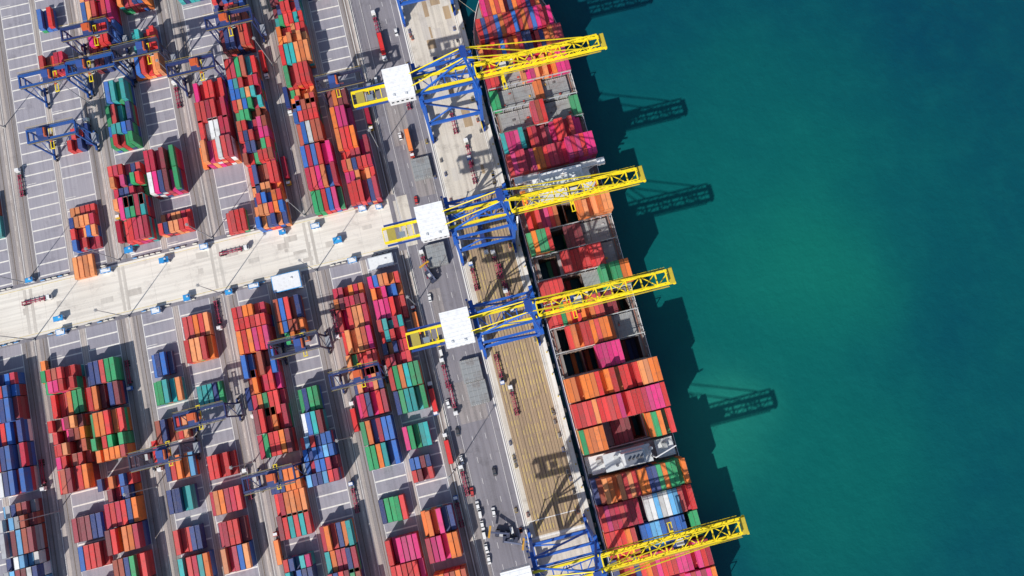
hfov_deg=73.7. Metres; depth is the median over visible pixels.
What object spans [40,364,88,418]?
container stack
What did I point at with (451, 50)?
apron repair patch
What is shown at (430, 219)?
quay crane
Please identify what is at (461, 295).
road marking
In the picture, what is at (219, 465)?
container stack
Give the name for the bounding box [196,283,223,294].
light mast
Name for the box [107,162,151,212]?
container stack
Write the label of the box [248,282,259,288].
utility kiosk
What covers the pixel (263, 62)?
container truck
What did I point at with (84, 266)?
container stack
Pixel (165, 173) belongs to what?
container stack
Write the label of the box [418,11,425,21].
apron repair patch
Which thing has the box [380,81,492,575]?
quay road patch
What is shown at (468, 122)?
apron repair patch
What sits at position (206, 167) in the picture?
container truck
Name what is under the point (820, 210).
water
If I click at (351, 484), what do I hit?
container truck
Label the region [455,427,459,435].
parked car
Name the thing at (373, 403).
container stack
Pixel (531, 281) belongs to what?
quay fender row
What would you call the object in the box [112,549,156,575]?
container stack
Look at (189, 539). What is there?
container stack
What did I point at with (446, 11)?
apron repair patch
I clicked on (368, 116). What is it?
container truck
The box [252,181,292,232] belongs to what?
container stack
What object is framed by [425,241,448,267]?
hatch cover pile
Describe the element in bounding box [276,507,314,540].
container stack
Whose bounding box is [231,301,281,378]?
container stack
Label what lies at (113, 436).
container stack
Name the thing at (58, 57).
container stack
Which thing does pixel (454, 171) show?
apron repair patch
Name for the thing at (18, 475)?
container stack
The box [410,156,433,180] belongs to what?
hatch cover pile
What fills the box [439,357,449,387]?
container truck
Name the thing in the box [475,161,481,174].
apron repair patch
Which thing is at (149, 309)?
road barrier row
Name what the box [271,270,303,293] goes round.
yard office
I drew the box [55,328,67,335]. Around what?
utility kiosk
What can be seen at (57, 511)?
light mast
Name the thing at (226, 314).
lane line marking
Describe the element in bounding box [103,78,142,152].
container stack
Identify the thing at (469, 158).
container truck
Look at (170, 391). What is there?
container stack
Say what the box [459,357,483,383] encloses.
hatch cover pile
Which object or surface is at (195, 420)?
yard gantry crane
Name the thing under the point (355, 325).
container stack
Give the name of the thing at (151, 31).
container stack
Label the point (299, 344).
yard gantry crane
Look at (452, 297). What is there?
road lane dash
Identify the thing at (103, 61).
container stack
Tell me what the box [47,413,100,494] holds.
container stack
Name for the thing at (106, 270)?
utility kiosk
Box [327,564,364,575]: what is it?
container stack
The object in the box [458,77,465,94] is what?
apron repair patch
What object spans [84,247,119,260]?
light mast
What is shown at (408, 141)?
container truck
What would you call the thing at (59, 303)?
road repair patch
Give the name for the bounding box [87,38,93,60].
container truck
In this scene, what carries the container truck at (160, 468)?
on the truck lane at (216, 308)
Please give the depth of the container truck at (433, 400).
357.46 m
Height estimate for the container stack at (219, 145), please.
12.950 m
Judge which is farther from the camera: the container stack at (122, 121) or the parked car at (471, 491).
the container stack at (122, 121)
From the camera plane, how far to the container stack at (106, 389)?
355.81 m
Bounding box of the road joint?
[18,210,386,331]
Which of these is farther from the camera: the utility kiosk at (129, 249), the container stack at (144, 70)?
the container stack at (144, 70)
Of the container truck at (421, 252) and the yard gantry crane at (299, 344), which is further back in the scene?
the container truck at (421, 252)
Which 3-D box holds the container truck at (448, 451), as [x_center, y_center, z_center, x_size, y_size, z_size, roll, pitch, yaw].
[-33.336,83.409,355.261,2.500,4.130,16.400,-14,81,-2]
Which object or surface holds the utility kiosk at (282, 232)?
on the access road at (172, 278)
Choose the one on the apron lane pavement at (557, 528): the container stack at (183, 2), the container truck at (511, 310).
the container truck at (511, 310)
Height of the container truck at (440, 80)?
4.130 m
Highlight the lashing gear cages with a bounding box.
[406,26,582,532]
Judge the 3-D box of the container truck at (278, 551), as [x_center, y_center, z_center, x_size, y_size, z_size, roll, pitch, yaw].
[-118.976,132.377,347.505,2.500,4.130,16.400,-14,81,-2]
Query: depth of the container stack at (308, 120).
375.12 m
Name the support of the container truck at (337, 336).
on the truck lane at (216, 308)
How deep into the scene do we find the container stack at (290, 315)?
360.78 m
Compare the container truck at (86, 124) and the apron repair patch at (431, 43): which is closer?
the container truck at (86, 124)
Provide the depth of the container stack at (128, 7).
390.06 m
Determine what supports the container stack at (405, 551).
on the storage yard pavement at (78, 186)
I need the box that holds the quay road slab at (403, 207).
[396,195,417,245]
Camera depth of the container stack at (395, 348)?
356.72 m
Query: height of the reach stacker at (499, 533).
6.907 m
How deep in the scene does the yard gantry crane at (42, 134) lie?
362.43 m
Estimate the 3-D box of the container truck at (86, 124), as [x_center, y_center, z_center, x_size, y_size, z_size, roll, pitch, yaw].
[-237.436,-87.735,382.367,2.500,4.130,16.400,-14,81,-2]
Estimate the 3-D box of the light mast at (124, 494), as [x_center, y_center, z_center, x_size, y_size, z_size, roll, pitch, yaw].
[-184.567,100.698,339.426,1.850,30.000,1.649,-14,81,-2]
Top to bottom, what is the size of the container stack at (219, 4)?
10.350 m
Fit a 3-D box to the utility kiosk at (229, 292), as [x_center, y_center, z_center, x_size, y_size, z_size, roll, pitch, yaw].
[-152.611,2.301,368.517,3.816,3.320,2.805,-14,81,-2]
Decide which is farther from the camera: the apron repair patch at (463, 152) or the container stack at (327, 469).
the apron repair patch at (463, 152)
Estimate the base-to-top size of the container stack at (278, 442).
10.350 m
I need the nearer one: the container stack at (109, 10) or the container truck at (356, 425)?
the container truck at (356, 425)
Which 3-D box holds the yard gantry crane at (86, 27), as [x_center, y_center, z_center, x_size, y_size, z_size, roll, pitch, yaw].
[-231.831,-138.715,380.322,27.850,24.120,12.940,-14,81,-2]
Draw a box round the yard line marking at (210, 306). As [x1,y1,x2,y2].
[0,0,469,575]
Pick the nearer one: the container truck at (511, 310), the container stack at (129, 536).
the container stack at (129, 536)
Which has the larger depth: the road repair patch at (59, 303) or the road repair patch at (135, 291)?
the road repair patch at (135, 291)
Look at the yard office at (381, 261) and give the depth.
369.05 m
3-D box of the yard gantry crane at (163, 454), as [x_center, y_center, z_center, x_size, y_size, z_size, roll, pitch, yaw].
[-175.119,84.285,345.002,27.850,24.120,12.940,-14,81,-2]
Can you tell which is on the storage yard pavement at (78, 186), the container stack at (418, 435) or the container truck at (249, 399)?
the container stack at (418, 435)
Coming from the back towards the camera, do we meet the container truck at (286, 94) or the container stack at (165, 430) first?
the container truck at (286, 94)
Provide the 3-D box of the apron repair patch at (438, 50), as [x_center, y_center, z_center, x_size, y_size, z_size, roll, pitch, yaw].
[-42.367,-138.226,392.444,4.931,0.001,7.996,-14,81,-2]
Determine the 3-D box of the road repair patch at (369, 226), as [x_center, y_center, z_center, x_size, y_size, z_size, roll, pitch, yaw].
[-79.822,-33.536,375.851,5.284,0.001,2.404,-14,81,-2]
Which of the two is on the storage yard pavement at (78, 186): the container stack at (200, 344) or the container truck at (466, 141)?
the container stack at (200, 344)
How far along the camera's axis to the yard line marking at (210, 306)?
367.52 m
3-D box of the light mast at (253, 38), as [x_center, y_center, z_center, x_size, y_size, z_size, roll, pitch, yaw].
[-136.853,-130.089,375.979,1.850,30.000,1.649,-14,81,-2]
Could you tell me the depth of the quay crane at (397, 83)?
340.94 m
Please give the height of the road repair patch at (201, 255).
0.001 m
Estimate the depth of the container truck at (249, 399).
357.29 m
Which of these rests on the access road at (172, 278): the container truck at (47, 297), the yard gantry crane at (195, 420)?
the container truck at (47, 297)
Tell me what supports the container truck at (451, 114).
on the quay apron pavement at (449, 143)
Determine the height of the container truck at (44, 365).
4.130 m
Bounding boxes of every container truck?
[14,168,25,196]
[21,294,52,305]
[38,459,47,491]
[40,361,50,389]
[83,117,91,145]
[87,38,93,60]
[115,215,126,243]
[124,360,133,390]
[151,440,163,471]
[171,80,181,107]
[199,142,209,170]
[213,300,222,330]
[219,245,248,256]
[242,467,253,499]
[244,387,253,418]
[258,50,269,78]
[273,531,283,564]
[280,156,291,185]
[282,86,292,115]
[330,309,340,339]
[348,481,359,513]
[349,401,360,431]
[364,105,373,130]
[371,10,379,32]
[376,32,387,61]
[404,128,414,157]
[410,305,421,334]
[419,249,427,278]
[427,381,438,411]
[433,56,442,84]
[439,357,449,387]
[442,432,453,463]
[447,384,458,415]
[448,108,457,133]
[453,495,464,527]
[458,464,469,495]
[463,138,473,165]
[466,155,477,183]
[468,261,478,290]
[477,224,488,254]
[490,249,501,278]
[493,354,504,384]
[497,264,507,292]
[504,283,514,312]
[508,385,519,415]
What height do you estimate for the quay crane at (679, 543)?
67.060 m
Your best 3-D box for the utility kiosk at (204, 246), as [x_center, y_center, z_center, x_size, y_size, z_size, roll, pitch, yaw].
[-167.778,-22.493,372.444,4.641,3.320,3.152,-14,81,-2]
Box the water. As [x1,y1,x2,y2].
[458,0,1023,575]
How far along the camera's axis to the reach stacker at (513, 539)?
346.44 m
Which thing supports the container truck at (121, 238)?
on the truck lane at (216, 308)
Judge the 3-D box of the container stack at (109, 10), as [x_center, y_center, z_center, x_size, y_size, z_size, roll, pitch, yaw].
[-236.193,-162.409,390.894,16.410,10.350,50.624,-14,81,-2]
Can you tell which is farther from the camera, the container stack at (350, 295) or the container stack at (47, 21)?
the container stack at (47, 21)
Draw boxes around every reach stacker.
[419,261,436,283]
[488,525,509,538]
[502,535,524,549]
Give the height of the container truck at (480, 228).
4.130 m
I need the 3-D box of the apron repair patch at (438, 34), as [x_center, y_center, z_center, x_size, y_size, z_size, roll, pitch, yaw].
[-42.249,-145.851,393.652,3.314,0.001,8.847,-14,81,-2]
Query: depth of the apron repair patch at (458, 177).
380.30 m
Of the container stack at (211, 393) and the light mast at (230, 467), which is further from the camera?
the container stack at (211, 393)
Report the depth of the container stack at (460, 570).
339.28 m
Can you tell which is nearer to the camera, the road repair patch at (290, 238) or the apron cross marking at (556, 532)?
the apron cross marking at (556, 532)
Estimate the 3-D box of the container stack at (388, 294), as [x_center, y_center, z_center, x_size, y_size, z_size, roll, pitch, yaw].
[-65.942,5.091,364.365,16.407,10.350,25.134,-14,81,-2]
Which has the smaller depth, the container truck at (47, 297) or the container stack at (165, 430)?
the container stack at (165, 430)
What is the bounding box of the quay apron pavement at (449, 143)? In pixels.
[402,0,594,575]
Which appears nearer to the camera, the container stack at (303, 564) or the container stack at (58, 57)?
the container stack at (303, 564)
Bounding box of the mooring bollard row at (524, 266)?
[458,9,594,533]
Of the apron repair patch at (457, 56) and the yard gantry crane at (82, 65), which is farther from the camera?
the apron repair patch at (457, 56)
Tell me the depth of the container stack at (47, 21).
390.68 m
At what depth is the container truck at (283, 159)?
377.32 m
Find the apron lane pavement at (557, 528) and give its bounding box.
[454,190,583,535]
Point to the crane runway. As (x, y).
(114, 238)
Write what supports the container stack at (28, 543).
on the storage yard pavement at (78, 186)
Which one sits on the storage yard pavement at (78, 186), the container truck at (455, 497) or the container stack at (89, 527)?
the container stack at (89, 527)
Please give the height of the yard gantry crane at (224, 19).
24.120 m
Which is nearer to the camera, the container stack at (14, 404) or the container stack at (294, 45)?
the container stack at (14, 404)
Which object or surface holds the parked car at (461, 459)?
on the quay road patch at (398, 121)
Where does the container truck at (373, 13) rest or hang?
on the ground at (492, 490)
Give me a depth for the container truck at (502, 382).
361.98 m
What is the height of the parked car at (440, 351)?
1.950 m
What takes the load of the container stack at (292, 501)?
on the storage yard pavement at (78, 186)
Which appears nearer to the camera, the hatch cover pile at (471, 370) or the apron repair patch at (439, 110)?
the hatch cover pile at (471, 370)
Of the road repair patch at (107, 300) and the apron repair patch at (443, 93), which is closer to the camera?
the road repair patch at (107, 300)
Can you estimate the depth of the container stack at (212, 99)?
379.44 m
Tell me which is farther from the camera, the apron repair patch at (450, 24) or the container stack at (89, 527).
the apron repair patch at (450, 24)
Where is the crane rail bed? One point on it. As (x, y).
(473, 304)
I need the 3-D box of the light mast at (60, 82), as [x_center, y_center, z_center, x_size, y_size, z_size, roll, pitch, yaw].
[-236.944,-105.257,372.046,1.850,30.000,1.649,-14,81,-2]
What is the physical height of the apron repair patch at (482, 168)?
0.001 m
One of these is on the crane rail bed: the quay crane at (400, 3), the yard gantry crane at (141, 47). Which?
the quay crane at (400, 3)
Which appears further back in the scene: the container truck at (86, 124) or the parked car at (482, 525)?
the container truck at (86, 124)
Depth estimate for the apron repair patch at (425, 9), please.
396.20 m
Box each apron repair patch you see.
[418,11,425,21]
[420,21,430,39]
[421,1,428,16]
[426,39,436,48]
[429,0,439,5]
[434,28,442,41]
[434,40,442,54]
[436,107,442,113]
[438,90,448,96]
[441,41,448,54]
[442,5,450,18]
[446,17,453,31]
[448,46,454,58]
[451,167,457,180]
[453,48,460,57]
[453,113,460,125]
[455,174,461,179]
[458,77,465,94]
[459,147,469,166]
[461,107,472,126]
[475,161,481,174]
[480,164,484,173]
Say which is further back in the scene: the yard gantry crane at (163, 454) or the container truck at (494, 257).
the container truck at (494, 257)
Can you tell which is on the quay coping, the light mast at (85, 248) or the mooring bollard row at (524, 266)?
the mooring bollard row at (524, 266)
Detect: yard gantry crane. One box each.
[17,62,90,108]
[25,117,99,161]
[59,16,129,63]
[65,50,135,96]
[110,35,177,82]
[126,435,201,471]
[165,51,228,97]
[172,397,243,432]
[203,5,266,46]
[241,456,306,495]
[267,330,331,364]
[314,66,372,110]
[328,360,388,393]
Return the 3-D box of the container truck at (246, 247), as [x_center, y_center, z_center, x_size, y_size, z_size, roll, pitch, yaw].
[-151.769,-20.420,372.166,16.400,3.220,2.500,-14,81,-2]
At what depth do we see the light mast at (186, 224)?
360.16 m
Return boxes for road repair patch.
[56,301,61,307]
[101,296,113,303]
[128,287,141,296]
[195,251,207,259]
[225,250,237,257]
[248,257,259,263]
[277,243,288,249]
[284,235,296,242]
[293,249,306,254]
[325,240,333,247]
[362,224,371,229]
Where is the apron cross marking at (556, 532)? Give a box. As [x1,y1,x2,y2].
[528,509,583,539]
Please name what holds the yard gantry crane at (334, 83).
on the storage yard pavement at (78, 186)
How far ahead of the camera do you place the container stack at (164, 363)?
360.42 m
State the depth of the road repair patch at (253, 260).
372.91 m
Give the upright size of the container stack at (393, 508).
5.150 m
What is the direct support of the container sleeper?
on the storage yard pavement at (78, 186)
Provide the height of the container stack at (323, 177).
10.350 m
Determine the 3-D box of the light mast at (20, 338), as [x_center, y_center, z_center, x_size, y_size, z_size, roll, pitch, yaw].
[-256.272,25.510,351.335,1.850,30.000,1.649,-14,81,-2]
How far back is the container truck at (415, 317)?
364.04 m
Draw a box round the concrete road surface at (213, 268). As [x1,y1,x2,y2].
[23,201,404,333]
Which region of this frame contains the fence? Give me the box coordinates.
[348,0,481,575]
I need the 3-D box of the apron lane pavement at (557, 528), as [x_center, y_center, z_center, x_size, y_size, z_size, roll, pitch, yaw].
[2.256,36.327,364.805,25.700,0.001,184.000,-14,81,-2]
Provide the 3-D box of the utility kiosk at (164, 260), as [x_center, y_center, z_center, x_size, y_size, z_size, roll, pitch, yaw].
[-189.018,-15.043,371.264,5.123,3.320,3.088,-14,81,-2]
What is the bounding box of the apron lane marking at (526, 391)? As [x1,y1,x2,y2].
[464,195,575,531]
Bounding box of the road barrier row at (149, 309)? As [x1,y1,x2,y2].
[0,229,387,346]
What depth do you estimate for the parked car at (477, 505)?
351.49 m
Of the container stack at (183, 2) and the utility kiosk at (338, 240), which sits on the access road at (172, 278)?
the utility kiosk at (338, 240)
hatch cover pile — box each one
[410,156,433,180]
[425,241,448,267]
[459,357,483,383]
[466,379,489,406]
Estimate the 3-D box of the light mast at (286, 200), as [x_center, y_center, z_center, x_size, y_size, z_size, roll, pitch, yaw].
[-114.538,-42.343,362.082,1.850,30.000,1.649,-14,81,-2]
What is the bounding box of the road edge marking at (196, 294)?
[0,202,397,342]
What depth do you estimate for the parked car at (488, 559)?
347.41 m
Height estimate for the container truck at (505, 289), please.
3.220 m
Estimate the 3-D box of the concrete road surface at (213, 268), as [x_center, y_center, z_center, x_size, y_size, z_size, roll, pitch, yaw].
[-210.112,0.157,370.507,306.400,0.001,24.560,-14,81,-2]
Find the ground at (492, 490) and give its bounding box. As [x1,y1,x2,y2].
[0,0,534,575]
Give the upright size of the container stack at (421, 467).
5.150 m
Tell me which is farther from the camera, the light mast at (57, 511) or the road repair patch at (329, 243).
the road repair patch at (329, 243)
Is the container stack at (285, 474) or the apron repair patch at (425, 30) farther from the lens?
the apron repair patch at (425, 30)
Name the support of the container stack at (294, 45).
on the storage yard pavement at (78, 186)
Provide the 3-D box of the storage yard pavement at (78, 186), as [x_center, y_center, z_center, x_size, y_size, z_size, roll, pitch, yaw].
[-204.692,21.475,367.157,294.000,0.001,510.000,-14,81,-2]
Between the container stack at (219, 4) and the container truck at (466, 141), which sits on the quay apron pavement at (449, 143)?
the container truck at (466, 141)
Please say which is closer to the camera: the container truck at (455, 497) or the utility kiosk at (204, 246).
the container truck at (455, 497)
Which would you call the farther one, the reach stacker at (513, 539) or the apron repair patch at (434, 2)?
the apron repair patch at (434, 2)
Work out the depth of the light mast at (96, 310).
352.19 m
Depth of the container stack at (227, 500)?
348.34 m
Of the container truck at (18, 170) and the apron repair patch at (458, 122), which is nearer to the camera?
the container truck at (18, 170)
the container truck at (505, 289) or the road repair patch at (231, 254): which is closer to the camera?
the container truck at (505, 289)
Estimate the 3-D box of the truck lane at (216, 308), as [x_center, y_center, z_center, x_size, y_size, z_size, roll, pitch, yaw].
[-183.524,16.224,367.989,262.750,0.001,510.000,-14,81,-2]
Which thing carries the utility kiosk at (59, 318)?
on the access road at (172, 278)
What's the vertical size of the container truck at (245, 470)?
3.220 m
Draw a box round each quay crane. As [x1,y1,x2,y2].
[351,33,606,143]
[382,165,645,265]
[396,0,455,26]
[405,267,675,359]
[500,514,748,575]
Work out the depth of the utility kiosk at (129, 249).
371.01 m
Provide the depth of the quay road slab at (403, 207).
376.99 m
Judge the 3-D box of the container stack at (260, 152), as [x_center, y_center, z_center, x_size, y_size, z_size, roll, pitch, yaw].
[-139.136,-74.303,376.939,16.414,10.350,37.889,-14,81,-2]
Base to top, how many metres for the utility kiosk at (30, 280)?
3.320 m
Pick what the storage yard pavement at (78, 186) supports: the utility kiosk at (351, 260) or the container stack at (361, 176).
the container stack at (361, 176)
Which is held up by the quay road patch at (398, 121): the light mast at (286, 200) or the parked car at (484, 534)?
the parked car at (484, 534)
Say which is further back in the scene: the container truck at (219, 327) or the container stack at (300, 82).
the container stack at (300, 82)
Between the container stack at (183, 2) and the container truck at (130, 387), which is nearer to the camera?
the container truck at (130, 387)
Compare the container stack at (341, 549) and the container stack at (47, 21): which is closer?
the container stack at (341, 549)
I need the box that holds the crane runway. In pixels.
[0,0,482,575]
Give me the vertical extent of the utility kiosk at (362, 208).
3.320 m
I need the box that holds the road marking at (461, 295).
[349,0,529,575]
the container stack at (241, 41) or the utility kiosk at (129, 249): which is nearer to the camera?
the utility kiosk at (129, 249)
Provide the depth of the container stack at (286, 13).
387.20 m
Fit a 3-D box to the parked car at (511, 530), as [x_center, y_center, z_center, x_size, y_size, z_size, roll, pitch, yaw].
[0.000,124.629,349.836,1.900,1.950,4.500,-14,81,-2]
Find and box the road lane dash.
[370,5,516,569]
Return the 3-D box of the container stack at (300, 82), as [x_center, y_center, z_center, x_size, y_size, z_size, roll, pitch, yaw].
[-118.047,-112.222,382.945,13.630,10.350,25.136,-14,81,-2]
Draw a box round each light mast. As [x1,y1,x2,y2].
[2,336,34,340]
[16,510,59,523]
[58,81,94,107]
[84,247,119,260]
[94,308,129,317]
[122,485,157,496]
[185,223,212,238]
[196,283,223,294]
[229,460,254,469]
[252,37,273,65]
[285,199,305,216]
[367,128,380,151]
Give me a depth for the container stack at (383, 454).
350.70 m
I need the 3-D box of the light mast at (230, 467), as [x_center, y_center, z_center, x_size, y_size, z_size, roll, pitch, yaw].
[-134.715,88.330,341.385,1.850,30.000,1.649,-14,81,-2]
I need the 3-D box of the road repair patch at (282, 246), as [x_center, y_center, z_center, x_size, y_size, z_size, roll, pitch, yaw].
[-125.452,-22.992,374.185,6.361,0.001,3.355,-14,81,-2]
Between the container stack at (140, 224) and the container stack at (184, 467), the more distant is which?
the container stack at (140, 224)
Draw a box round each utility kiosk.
[25,277,35,282]
[53,315,65,321]
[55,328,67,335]
[100,267,112,273]
[124,245,134,253]
[150,306,161,314]
[158,256,169,263]
[183,294,191,301]
[199,243,209,250]
[225,289,233,294]
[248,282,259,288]
[278,229,286,235]
[310,222,320,229]
[332,236,342,244]
[347,256,356,263]
[358,205,366,212]
[375,203,382,209]
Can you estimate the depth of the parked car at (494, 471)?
354.19 m
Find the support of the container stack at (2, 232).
on the storage yard pavement at (78, 186)
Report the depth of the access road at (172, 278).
371.80 m
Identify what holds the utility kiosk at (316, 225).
on the access road at (172, 278)
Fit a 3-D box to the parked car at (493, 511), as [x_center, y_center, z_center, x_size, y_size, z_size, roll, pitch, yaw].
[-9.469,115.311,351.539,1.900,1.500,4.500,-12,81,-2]
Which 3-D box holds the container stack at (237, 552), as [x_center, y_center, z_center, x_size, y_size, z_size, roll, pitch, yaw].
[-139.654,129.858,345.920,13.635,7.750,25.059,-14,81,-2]
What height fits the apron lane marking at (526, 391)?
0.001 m
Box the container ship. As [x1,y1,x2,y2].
[459,0,717,575]
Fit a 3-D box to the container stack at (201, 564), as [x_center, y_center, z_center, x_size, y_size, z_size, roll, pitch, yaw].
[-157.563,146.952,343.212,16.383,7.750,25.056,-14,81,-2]
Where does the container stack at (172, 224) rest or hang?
on the storage yard pavement at (78, 186)
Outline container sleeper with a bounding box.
[0,0,463,574]
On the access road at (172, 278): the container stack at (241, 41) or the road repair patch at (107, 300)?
the road repair patch at (107, 300)
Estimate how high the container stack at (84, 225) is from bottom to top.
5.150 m
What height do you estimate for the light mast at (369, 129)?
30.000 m
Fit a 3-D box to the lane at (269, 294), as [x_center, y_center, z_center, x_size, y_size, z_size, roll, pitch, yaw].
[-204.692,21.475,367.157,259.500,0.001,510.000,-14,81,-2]
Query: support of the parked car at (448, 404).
on the ground at (492, 490)
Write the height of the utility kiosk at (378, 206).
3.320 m
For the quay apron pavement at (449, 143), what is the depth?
382.13 m
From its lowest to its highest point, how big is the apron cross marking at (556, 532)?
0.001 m
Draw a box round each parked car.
[438,348,443,356]
[445,399,450,407]
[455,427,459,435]
[459,455,463,463]
[470,487,473,496]
[475,501,479,509]
[480,521,484,529]
[481,530,486,538]
[484,544,488,552]
[486,555,490,564]
[491,507,495,516]
[492,467,496,475]
[509,526,514,535]
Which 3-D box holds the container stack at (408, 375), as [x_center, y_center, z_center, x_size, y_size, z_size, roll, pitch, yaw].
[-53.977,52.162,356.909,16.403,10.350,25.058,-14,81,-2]
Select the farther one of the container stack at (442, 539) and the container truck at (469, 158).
the container truck at (469, 158)
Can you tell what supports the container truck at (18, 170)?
on the truck lane at (216, 308)
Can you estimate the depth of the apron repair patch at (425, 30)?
394.09 m
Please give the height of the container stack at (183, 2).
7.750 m
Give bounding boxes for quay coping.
[454,0,595,533]
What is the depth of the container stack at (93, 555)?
344.15 m
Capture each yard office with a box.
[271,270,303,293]
[367,252,394,270]
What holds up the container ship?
on the water
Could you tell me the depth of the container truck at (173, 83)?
386.34 m
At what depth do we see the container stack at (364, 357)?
357.41 m
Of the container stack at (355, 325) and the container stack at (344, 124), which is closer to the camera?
the container stack at (355, 325)
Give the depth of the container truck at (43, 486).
353.61 m
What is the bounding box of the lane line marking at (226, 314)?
[0,0,480,575]
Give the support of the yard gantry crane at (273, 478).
on the storage yard pavement at (78, 186)
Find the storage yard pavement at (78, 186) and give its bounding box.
[0,0,469,575]
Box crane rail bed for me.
[404,13,583,527]
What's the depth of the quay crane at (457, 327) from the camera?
321.88 m
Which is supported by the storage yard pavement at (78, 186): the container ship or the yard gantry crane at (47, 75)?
the yard gantry crane at (47, 75)
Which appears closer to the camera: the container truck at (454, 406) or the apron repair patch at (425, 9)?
the container truck at (454, 406)
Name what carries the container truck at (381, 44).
on the ground at (492, 490)
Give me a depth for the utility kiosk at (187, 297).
366.88 m
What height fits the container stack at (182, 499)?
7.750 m
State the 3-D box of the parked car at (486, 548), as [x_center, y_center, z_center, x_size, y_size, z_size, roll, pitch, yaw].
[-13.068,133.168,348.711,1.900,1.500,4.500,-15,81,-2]
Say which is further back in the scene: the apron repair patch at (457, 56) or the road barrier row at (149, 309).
the apron repair patch at (457, 56)
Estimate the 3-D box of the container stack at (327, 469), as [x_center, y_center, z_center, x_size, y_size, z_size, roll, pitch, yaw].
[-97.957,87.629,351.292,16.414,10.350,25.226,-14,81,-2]
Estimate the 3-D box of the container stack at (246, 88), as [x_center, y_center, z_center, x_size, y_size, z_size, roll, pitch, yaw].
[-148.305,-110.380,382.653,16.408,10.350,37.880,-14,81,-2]
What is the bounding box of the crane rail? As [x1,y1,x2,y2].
[405,17,582,527]
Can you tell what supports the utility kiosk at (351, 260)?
on the access road at (172, 278)
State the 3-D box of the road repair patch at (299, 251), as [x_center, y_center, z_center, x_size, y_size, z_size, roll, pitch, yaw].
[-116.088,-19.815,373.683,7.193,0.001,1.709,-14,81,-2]
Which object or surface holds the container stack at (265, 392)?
on the storage yard pavement at (78, 186)
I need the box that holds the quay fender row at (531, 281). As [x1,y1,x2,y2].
[458,2,608,574]
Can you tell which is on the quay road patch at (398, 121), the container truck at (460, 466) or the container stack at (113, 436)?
the container truck at (460, 466)
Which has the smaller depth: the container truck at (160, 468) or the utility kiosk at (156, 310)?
the container truck at (160, 468)
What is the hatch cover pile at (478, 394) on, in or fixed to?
on the quay road patch at (398, 121)
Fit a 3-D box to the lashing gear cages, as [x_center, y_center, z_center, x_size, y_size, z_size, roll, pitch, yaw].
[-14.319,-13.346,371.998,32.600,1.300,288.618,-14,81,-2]
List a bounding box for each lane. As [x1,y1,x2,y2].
[0,0,478,575]
[3,0,433,575]
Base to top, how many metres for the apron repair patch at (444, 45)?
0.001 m
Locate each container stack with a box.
[0,200,5,238]
[0,372,30,423]
[0,418,39,498]
[0,498,51,575]
[36,7,58,32]
[38,51,69,76]
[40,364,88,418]
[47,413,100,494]
[67,128,87,153]
[68,203,103,252]
[71,511,108,542]
[72,253,97,279]
[77,540,112,571]
[79,0,123,49]
[85,357,128,410]
[90,407,135,462]
[92,47,114,73]
[96,471,150,555]
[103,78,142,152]
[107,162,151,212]
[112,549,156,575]
[116,0,154,14]
[117,192,159,245]
[131,25,162,52]
[133,52,166,81]
[143,144,188,199]
[151,351,176,377]
[153,377,186,405]
[154,416,193,444]
[157,209,195,237]
[164,451,199,481]
[166,483,200,514]
[172,523,206,555]
[177,549,217,575]
[178,0,202,4]
[182,312,218,363]
[192,77,234,123]
[196,381,226,407]
[198,114,241,168]
[206,450,239,480]
[209,484,246,515]
[211,0,249,16]
[213,4,256,57]
[218,515,256,574]
[223,55,270,120]
[226,208,249,235]
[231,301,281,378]
[236,115,283,188]
[248,364,289,416]
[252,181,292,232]
[252,403,298,459]
[270,0,306,29]
[270,463,305,494]
[272,294,310,346]
[274,486,309,517]
[275,21,315,68]
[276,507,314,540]
[282,61,318,108]
[282,551,317,575]
[292,97,326,145]
[297,385,329,436]
[300,140,347,216]
[300,430,344,487]
[319,518,361,573]
[326,82,361,152]
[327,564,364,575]
[332,282,368,310]
[335,302,377,355]
[341,134,382,208]
[345,349,381,379]
[352,365,391,418]
[359,415,402,470]
[367,271,409,320]
[376,314,413,367]
[378,493,409,523]
[384,531,427,575]
[387,360,429,414]
[402,421,432,450]
[409,453,434,482]
[420,503,462,563]
[433,563,468,575]
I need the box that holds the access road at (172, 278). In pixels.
[0,199,398,344]
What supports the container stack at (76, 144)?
on the storage yard pavement at (78, 186)
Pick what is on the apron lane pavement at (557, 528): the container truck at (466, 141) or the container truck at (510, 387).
the container truck at (510, 387)

